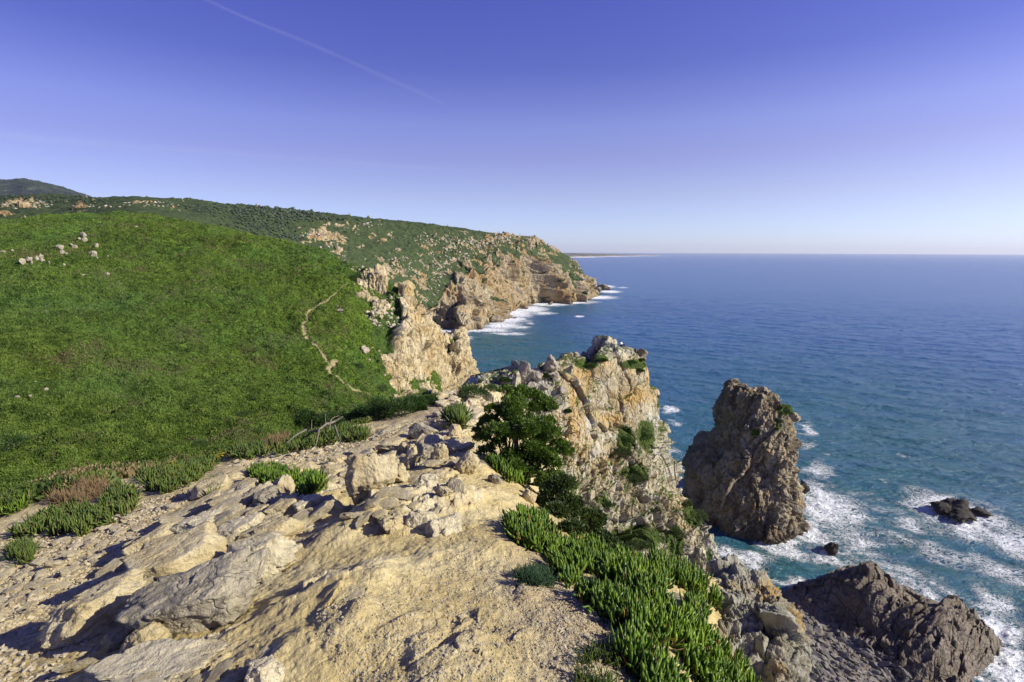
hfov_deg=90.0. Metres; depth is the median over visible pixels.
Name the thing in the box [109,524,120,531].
stone
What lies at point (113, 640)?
rock
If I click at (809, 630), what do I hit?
cove boulder
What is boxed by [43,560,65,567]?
stone
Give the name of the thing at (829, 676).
cove boulder
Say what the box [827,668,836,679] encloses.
cove boulder
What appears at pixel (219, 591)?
boulder
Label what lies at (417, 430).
rock
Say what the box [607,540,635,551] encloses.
shrub
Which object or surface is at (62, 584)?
stone
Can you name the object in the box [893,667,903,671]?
cove boulder
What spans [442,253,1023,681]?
sea
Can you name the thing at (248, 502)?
slab fragment
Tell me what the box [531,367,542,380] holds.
boulder
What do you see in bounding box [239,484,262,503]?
slab fragment
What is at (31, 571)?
stone
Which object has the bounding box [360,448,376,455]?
slab fragment
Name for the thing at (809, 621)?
cove boulder
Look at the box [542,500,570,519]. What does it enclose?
shrub
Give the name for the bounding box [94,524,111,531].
stone
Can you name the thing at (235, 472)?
boulder
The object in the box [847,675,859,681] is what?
cove boulder
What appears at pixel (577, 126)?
sky
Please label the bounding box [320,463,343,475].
rock
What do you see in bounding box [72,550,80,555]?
stone
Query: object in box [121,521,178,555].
boulder
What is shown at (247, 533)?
slab fragment
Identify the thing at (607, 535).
shrub
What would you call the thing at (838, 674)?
cove boulder
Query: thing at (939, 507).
sea rock
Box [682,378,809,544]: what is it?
sea stack
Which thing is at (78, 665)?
slab fragment
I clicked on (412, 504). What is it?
slab fragment
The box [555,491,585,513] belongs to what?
shrub
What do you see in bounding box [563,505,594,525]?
shrub
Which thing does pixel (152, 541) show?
slab fragment
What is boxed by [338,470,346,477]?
slab fragment
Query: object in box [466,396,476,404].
stone
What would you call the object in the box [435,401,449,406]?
stone
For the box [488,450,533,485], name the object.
ice plant
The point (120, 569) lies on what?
slab fragment
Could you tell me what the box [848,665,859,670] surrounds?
cove boulder
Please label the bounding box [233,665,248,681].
slab fragment
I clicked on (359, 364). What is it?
shrub
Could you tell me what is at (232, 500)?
slab fragment
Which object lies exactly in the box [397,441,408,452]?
rock
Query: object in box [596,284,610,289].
sea rock
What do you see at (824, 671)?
cove boulder
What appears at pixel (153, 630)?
boulder
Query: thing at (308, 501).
rock
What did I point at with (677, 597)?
boulder
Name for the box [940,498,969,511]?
sea rock
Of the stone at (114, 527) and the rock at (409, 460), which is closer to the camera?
the stone at (114, 527)
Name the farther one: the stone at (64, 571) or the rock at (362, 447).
the rock at (362, 447)
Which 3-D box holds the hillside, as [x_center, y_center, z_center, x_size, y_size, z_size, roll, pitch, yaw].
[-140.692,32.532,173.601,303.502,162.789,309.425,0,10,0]
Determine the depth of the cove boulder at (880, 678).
163.14 m
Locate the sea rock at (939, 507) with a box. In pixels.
[930,501,952,513]
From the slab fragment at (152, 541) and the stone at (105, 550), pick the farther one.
the stone at (105, 550)
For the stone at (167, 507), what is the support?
on the ground at (338, 560)
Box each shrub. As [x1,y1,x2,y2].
[0,428,34,454]
[190,438,209,447]
[236,410,249,415]
[292,407,317,431]
[310,409,344,427]
[338,408,353,420]
[348,271,370,281]
[348,401,381,420]
[354,362,364,368]
[362,395,398,416]
[376,383,387,390]
[379,396,416,417]
[396,393,429,409]
[412,401,428,412]
[419,394,438,404]
[456,381,491,400]
[484,383,497,391]
[498,376,511,382]
[535,495,554,507]
[537,480,568,500]
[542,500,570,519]
[547,471,577,492]
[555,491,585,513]
[556,517,586,535]
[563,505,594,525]
[564,408,572,412]
[582,506,608,529]
[584,362,596,368]
[584,520,603,534]
[590,528,619,543]
[596,358,607,361]
[602,500,615,507]
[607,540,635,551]
[613,447,630,456]
[618,433,633,443]
[625,538,653,550]
[627,360,637,364]
[627,473,649,483]
[636,368,644,372]
[641,428,655,441]
[670,526,682,541]
[681,498,693,508]
[690,509,708,524]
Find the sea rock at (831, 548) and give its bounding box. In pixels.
[824,542,838,555]
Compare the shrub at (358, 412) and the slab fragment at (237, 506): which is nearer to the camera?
the slab fragment at (237, 506)
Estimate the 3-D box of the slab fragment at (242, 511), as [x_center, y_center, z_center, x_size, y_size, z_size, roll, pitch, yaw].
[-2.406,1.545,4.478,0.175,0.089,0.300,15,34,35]
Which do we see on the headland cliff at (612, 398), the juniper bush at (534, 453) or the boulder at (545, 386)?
the boulder at (545, 386)
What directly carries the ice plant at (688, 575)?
on the ground at (338, 560)
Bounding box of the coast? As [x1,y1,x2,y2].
[564,253,659,256]
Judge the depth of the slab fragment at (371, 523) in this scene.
3.75 m
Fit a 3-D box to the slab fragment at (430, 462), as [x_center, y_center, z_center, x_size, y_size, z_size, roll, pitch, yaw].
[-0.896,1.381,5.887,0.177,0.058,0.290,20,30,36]
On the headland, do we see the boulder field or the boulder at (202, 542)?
the boulder field
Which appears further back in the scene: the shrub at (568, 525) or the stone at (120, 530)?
the stone at (120, 530)
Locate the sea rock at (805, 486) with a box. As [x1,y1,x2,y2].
[800,479,809,493]
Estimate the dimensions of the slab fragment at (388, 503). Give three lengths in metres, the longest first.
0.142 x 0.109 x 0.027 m
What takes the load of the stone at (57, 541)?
on the ground at (338, 560)
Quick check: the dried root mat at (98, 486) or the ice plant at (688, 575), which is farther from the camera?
the dried root mat at (98, 486)
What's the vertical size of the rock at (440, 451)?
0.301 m
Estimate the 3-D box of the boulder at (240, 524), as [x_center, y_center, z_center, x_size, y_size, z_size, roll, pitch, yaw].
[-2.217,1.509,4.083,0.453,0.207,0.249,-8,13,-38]
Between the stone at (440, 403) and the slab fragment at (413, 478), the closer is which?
the slab fragment at (413, 478)
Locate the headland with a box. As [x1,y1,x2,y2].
[0,193,599,330]
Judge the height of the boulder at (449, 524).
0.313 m
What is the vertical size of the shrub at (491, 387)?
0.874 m
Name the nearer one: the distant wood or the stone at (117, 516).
the stone at (117, 516)
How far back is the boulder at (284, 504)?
4.35 m
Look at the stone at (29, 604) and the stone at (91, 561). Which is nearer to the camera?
the stone at (29, 604)
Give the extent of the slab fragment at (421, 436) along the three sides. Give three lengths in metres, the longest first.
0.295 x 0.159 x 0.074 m
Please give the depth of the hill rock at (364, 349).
130.11 m
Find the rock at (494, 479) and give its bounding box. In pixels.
[487,474,501,484]
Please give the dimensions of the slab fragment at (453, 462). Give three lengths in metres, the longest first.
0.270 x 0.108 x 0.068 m
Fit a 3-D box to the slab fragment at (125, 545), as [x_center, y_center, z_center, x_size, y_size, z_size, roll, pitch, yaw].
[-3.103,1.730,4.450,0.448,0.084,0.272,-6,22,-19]
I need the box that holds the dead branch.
[287,415,342,448]
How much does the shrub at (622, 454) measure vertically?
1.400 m
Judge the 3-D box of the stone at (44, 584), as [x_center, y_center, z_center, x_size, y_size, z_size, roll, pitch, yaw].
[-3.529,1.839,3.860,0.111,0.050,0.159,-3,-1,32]
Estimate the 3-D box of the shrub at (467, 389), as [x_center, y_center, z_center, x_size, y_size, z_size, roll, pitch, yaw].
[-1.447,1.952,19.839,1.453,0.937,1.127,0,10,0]
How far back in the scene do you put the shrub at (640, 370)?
73.95 m
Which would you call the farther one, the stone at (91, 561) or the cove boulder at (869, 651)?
the cove boulder at (869, 651)
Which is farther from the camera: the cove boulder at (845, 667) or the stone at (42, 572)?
the cove boulder at (845, 667)
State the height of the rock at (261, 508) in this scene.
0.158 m
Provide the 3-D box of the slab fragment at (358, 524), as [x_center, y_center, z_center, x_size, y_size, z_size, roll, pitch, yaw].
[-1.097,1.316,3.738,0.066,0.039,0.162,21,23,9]
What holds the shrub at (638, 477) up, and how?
on the headland cliff at (612, 398)
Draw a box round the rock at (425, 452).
[416,441,433,461]
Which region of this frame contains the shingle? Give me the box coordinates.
[804,618,912,681]
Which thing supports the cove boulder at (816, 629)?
on the shingle
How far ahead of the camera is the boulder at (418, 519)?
3.73 m
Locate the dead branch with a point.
(328, 423)
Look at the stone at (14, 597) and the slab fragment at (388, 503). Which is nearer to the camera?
the stone at (14, 597)
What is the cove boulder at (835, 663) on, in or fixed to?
on the shingle
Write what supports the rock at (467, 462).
on the ground at (338, 560)
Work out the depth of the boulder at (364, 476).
4.26 m
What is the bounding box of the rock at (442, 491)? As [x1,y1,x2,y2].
[436,486,452,496]
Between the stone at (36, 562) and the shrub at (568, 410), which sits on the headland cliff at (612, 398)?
the shrub at (568, 410)
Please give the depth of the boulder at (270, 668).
2.00 m
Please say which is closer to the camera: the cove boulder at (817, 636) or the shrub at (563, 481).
the shrub at (563, 481)
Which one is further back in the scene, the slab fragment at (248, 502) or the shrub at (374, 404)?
the shrub at (374, 404)
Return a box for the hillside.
[0,210,442,484]
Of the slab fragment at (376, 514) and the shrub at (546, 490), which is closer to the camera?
the slab fragment at (376, 514)
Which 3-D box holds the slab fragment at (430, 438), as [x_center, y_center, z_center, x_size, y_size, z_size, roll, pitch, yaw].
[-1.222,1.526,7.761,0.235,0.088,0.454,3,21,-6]
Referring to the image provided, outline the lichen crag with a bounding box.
[706,553,815,681]
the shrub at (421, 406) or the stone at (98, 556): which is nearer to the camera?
the stone at (98, 556)
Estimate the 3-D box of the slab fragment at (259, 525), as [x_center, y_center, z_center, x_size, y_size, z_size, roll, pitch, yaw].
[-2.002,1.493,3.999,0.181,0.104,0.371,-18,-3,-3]
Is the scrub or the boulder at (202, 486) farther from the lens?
the scrub
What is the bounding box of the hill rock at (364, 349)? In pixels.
[360,345,369,353]
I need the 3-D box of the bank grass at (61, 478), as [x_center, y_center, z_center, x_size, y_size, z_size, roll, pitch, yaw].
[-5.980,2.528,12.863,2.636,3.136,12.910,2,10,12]
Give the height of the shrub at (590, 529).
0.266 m
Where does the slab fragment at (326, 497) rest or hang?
on the ground at (338, 560)
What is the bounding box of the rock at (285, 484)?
[276,474,295,495]
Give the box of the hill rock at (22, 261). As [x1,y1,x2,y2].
[18,258,25,264]
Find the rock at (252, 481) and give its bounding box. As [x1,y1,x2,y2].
[230,477,258,488]
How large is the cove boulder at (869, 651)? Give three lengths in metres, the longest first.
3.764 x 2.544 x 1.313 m
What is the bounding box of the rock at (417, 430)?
[408,422,437,438]
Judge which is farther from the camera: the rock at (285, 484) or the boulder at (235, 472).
the boulder at (235, 472)
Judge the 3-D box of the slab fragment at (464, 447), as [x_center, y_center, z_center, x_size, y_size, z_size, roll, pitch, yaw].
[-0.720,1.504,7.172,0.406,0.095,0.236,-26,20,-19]
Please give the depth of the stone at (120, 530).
5.14 m
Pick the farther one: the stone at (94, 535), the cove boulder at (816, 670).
the cove boulder at (816, 670)
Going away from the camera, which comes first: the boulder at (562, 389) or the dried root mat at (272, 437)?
the dried root mat at (272, 437)
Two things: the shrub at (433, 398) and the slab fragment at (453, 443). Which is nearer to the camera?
the slab fragment at (453, 443)
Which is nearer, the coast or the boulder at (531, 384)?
the boulder at (531, 384)
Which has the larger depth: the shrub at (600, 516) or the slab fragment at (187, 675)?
the shrub at (600, 516)
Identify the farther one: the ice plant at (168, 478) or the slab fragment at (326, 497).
the ice plant at (168, 478)
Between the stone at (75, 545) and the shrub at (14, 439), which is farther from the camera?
the shrub at (14, 439)
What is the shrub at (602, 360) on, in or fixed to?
on the headland cliff at (612, 398)
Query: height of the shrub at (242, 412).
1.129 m
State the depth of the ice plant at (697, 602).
3.11 m
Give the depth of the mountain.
3349.56 m
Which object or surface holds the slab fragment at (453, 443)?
on the ground at (338, 560)
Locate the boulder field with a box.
[2,199,530,302]
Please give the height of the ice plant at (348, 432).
2.263 m
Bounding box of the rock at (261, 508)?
[244,503,270,515]
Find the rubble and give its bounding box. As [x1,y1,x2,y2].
[351,265,406,328]
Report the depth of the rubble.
154.06 m
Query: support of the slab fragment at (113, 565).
on the ground at (338, 560)
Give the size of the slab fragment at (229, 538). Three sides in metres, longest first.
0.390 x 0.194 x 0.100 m
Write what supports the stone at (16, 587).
on the ground at (338, 560)
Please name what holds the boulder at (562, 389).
on the ground at (338, 560)
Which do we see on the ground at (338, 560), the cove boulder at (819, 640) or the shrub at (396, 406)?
the shrub at (396, 406)
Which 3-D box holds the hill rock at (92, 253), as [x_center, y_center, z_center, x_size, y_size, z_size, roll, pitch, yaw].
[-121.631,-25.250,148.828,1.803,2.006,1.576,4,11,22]
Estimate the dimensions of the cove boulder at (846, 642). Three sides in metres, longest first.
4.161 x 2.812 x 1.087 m
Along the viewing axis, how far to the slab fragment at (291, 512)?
4.34 m
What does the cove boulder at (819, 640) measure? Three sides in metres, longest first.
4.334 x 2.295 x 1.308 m
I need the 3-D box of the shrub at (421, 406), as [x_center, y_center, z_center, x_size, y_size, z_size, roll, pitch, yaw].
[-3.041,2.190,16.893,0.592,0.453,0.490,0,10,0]
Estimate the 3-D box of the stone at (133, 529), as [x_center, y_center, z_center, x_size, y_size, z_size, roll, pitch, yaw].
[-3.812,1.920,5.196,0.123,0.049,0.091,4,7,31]
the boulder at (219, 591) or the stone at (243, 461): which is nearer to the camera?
the boulder at (219, 591)
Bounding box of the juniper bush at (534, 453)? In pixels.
[470,383,579,489]
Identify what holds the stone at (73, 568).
on the ground at (338, 560)
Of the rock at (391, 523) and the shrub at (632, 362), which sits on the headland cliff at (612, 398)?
the shrub at (632, 362)
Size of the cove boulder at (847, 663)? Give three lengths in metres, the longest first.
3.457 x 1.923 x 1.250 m
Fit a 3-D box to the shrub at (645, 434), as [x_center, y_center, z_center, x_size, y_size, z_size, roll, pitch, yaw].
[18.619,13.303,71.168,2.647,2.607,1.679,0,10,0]
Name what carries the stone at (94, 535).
on the ground at (338, 560)
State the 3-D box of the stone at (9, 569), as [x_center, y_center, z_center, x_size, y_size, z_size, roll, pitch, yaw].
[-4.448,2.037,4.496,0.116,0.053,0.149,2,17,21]
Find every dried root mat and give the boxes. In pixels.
[42,472,112,505]
[261,428,290,448]
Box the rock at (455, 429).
[449,424,461,436]
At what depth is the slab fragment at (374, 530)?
3.67 m
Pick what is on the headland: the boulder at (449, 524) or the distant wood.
the distant wood
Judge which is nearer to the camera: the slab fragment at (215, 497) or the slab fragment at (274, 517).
the slab fragment at (274, 517)
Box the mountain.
[0,178,90,197]
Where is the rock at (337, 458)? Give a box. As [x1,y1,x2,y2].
[327,455,346,462]
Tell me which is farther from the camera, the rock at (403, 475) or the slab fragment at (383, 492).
the rock at (403, 475)
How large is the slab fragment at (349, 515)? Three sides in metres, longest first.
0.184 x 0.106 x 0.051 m
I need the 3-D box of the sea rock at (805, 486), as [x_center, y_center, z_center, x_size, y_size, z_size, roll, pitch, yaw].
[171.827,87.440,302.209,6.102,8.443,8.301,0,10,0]
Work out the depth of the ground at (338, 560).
2.71 m
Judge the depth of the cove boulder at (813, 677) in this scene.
152.77 m
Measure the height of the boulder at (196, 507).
0.238 m
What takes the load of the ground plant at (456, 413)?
on the ground at (338, 560)
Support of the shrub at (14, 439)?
on the hillside
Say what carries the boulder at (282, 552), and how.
on the ground at (338, 560)
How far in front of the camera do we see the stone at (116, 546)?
4.67 m
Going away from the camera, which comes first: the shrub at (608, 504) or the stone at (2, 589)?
the stone at (2, 589)
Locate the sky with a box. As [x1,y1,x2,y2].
[0,0,1023,254]
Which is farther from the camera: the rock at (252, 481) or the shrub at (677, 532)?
the shrub at (677, 532)
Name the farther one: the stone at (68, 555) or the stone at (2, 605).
the stone at (68, 555)
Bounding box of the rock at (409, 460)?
[402,443,417,469]
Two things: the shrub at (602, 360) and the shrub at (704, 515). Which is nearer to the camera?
the shrub at (602, 360)
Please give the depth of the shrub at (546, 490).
5.49 m
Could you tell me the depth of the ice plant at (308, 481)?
5.73 m
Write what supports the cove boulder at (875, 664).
on the shingle
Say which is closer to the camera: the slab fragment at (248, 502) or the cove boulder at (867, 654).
the slab fragment at (248, 502)
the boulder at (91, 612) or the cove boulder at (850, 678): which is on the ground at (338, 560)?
the boulder at (91, 612)
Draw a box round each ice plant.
[0,486,36,514]
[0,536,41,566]
[4,497,107,539]
[94,477,142,525]
[132,450,223,494]
[223,419,373,460]
[244,459,329,496]
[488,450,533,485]
[500,502,760,681]
[647,542,724,610]
[679,588,713,624]
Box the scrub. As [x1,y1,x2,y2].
[0,210,440,492]
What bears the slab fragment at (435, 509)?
on the ground at (338, 560)
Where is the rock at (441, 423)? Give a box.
[435,418,448,428]
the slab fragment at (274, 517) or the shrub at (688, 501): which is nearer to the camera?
the slab fragment at (274, 517)
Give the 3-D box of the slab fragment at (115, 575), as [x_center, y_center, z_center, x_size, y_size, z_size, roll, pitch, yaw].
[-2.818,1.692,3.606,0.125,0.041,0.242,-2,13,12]
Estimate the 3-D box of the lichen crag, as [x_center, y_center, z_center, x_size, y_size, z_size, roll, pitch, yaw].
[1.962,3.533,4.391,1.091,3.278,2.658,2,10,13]
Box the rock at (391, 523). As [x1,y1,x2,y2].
[378,512,402,534]
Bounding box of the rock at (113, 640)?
[100,626,131,652]
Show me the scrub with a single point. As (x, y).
(52, 461)
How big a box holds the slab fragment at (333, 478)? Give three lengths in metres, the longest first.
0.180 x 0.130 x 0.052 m
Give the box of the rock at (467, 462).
[455,450,479,474]
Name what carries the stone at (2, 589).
on the ground at (338, 560)
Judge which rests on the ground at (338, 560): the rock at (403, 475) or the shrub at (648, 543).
the rock at (403, 475)
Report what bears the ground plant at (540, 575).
on the ground at (338, 560)
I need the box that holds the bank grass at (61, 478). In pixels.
[0,412,391,515]
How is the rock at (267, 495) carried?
on the ground at (338, 560)
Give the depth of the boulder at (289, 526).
3.85 m
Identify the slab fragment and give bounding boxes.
[54,657,99,672]
[95,556,126,577]
[101,570,126,581]
[115,567,126,572]
[122,533,147,547]
[132,670,156,681]
[144,532,176,547]
[158,515,184,525]
[181,671,193,679]
[187,673,201,681]
[205,493,242,502]
[205,656,234,681]
[207,497,242,510]
[208,486,253,506]
[212,503,226,509]
[213,503,245,510]
[213,509,239,526]
[220,488,234,494]
[225,532,239,543]
[227,534,256,552]
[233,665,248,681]
[234,482,249,490]
[237,529,253,539]
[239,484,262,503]
[239,507,250,515]
[241,520,270,533]
[242,497,252,506]
[249,530,283,539]
[262,481,273,487]
[262,511,281,520]
[262,514,282,521]
[271,493,286,504]
[286,494,303,516]
[291,507,315,526]
[306,498,334,522]
[316,494,331,505]
[327,475,337,481]
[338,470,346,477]
[339,512,362,518]
[340,504,351,512]
[355,515,369,528]
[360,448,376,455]
[361,511,370,522]
[364,496,380,509]
[368,521,375,526]
[368,524,379,536]
[372,508,386,520]
[374,486,391,498]
[375,443,397,451]
[379,497,396,509]
[382,450,396,454]
[387,486,412,500]
[407,475,418,482]
[408,500,417,507]
[415,433,425,443]
[423,457,444,467]
[424,434,438,444]
[430,505,439,512]
[440,439,461,446]
[443,459,452,466]
[446,445,457,451]
[450,459,458,465]
[455,442,474,451]
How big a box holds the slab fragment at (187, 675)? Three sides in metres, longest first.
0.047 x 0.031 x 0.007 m
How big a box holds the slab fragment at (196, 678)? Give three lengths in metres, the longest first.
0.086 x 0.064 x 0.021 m
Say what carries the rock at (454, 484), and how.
on the ground at (338, 560)
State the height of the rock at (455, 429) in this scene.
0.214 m
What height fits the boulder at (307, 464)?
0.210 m
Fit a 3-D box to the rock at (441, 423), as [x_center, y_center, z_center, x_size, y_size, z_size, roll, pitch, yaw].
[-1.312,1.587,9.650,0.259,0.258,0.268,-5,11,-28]
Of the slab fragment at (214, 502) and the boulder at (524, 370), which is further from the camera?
the boulder at (524, 370)
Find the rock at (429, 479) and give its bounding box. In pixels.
[417,473,438,487]
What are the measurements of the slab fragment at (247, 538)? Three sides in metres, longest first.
0.285 x 0.148 x 0.071 m
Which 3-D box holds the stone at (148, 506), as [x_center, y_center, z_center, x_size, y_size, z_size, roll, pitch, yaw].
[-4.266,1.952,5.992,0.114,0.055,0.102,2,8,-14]
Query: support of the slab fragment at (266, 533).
on the ground at (338, 560)
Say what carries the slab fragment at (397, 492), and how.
on the ground at (338, 560)
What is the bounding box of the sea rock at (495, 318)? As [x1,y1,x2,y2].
[489,315,503,322]
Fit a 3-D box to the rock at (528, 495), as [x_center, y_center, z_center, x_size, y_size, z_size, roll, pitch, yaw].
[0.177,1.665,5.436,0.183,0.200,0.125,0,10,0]
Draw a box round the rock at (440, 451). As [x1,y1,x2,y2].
[432,443,448,462]
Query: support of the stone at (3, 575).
on the ground at (338, 560)
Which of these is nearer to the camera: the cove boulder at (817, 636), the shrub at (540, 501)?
the shrub at (540, 501)
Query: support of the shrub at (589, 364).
on the headland cliff at (612, 398)
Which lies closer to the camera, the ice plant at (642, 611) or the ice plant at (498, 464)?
the ice plant at (642, 611)
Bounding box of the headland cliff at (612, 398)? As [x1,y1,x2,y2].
[459,335,720,573]
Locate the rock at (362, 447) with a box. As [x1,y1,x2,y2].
[349,443,375,454]
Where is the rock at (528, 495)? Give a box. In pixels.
[522,488,536,503]
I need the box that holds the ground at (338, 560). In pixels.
[0,383,745,681]
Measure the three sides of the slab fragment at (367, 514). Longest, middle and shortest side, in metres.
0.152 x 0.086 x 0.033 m
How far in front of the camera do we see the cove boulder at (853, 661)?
168.72 m
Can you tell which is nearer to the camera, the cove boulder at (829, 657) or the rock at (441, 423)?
the rock at (441, 423)
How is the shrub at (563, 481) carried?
on the ground at (338, 560)
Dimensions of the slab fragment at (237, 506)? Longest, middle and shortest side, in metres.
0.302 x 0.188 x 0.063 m
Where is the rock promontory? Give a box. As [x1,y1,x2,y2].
[781,560,1005,681]
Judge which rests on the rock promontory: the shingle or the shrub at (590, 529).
the shingle
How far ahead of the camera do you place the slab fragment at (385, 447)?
7.96 m
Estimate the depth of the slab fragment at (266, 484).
5.02 m
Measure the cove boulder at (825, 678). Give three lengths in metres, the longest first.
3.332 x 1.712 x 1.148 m
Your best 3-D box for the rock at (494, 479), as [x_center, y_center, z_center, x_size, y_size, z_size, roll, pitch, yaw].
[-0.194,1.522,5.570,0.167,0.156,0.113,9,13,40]
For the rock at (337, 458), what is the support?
on the ground at (338, 560)
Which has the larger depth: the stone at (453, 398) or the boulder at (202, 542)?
the stone at (453, 398)
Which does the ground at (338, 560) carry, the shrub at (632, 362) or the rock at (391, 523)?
the rock at (391, 523)
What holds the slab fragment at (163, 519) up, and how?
on the ground at (338, 560)
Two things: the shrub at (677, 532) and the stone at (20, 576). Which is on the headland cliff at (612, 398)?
the shrub at (677, 532)
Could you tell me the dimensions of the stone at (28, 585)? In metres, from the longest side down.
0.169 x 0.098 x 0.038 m
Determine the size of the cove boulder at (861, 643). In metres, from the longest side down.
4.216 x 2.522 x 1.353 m
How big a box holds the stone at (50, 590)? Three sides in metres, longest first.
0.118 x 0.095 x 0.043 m
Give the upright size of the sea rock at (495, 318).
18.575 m
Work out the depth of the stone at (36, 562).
4.54 m
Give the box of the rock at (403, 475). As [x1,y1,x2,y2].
[395,462,409,482]
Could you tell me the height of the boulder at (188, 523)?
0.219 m
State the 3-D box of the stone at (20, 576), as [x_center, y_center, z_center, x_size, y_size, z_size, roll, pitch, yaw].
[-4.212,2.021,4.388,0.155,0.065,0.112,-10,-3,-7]
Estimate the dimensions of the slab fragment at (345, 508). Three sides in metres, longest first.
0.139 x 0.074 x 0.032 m
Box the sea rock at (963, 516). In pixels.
[948,509,977,522]
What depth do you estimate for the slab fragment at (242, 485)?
5.07 m
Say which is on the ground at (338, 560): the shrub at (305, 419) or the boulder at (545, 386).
the shrub at (305, 419)
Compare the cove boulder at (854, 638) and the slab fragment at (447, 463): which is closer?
the slab fragment at (447, 463)
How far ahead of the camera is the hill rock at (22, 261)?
132.72 m
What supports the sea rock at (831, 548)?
in the sea
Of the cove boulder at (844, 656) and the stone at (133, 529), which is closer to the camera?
the stone at (133, 529)
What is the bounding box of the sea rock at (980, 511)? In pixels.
[969,506,992,516]
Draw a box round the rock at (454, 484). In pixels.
[445,477,464,493]
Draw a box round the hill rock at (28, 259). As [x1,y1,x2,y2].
[25,257,31,261]
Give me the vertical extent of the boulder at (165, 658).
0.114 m
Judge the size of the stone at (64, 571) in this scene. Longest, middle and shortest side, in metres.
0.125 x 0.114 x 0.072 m
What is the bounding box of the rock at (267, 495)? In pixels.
[252,485,281,505]
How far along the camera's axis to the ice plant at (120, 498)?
6.32 m
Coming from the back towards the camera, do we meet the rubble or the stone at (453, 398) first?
the rubble
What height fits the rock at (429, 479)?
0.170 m
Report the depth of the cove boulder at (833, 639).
182.28 m
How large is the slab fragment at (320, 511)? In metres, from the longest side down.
0.371 x 0.223 x 0.085 m
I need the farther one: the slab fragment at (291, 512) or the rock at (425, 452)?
the rock at (425, 452)
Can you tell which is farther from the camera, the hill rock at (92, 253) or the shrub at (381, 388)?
the hill rock at (92, 253)
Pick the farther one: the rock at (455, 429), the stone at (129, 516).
the rock at (455, 429)
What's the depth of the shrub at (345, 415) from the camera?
18.14 m
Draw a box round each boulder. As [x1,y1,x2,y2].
[37,568,146,650]
[83,638,227,681]
[115,548,269,637]
[119,521,227,580]
[119,621,171,653]
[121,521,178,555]
[167,489,219,517]
[169,509,222,533]
[189,474,228,499]
[212,466,249,478]
[217,512,264,536]
[228,532,297,582]
[244,654,285,681]
[249,516,304,537]
[262,494,299,515]
[286,461,320,473]
[343,453,397,505]
[379,434,409,443]
[405,510,437,529]
[423,512,462,537]
[517,360,531,383]
[527,380,535,387]
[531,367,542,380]
[540,383,549,388]
[543,354,558,371]
[551,371,558,381]
[559,386,566,393]
[669,592,705,621]
[805,615,812,624]
[805,626,812,632]
[810,675,818,679]
[811,634,821,638]
[812,668,820,674]
[813,626,822,634]
[814,675,822,681]
[817,638,830,645]
[817,667,830,674]
[821,660,832,669]
[822,675,831,680]
[823,673,833,678]
[825,654,833,659]
[827,637,837,641]
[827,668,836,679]
[830,660,839,666]
[833,657,843,661]
[835,671,847,680]
[839,653,849,659]
[839,662,851,673]
[841,640,849,645]
[843,661,853,665]
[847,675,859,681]
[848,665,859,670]
[849,658,865,666]
[852,635,857,642]
[858,637,864,647]
[860,651,873,658]
[863,648,875,654]
[867,676,878,681]
[871,661,880,669]
[872,673,885,681]
[877,661,891,666]
[884,667,894,679]
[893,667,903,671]
[901,667,911,679]
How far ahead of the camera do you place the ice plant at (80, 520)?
5.73 m
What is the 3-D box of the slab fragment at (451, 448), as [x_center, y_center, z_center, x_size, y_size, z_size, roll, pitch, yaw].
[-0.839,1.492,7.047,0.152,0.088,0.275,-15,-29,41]
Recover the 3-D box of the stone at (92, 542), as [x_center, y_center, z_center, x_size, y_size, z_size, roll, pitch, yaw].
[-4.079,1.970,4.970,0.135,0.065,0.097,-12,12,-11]
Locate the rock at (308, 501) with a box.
[292,494,324,512]
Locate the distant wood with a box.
[0,194,362,240]
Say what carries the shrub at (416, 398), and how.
on the ground at (338, 560)
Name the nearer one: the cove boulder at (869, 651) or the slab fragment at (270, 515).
the slab fragment at (270, 515)
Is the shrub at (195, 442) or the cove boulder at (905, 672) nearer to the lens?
the shrub at (195, 442)
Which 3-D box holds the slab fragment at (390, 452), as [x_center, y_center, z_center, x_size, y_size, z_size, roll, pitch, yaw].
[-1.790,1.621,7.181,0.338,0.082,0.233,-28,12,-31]
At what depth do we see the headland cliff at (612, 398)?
62.87 m
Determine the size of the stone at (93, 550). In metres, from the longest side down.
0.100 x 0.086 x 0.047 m
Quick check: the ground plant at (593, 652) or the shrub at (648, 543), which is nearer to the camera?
the ground plant at (593, 652)
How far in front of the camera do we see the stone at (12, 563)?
4.63 m
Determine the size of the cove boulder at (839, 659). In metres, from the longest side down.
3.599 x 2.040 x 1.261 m
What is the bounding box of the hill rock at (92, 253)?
[89,251,96,255]
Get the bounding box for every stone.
[0,560,21,567]
[0,566,14,572]
[0,573,11,579]
[0,587,7,593]
[0,601,9,608]
[0,609,9,616]
[3,582,23,593]
[4,595,23,602]
[10,570,26,577]
[10,572,27,580]
[21,583,33,589]
[22,601,36,607]
[24,563,32,568]
[28,568,44,574]
[28,587,43,594]
[29,558,48,566]
[31,579,55,589]
[33,569,48,580]
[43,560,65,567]
[43,587,58,593]
[50,581,70,588]
[51,536,71,545]
[58,566,70,576]
[62,552,77,558]
[67,542,82,548]
[68,564,81,572]
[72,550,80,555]
[81,533,97,540]
[83,539,100,546]
[86,548,98,552]
[87,552,103,559]
[89,558,98,563]
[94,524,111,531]
[95,539,108,547]
[101,548,111,556]
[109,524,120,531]
[112,514,124,519]
[112,527,126,534]
[112,542,126,550]
[119,514,132,520]
[131,527,141,531]
[142,504,153,508]
[162,504,178,510]
[239,459,249,463]
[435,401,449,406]
[448,397,460,400]
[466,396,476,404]
[470,413,479,418]
[472,409,483,414]
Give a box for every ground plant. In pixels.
[200,473,220,495]
[438,399,474,428]
[508,559,558,588]
[570,634,626,681]
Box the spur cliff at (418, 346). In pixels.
[339,261,479,398]

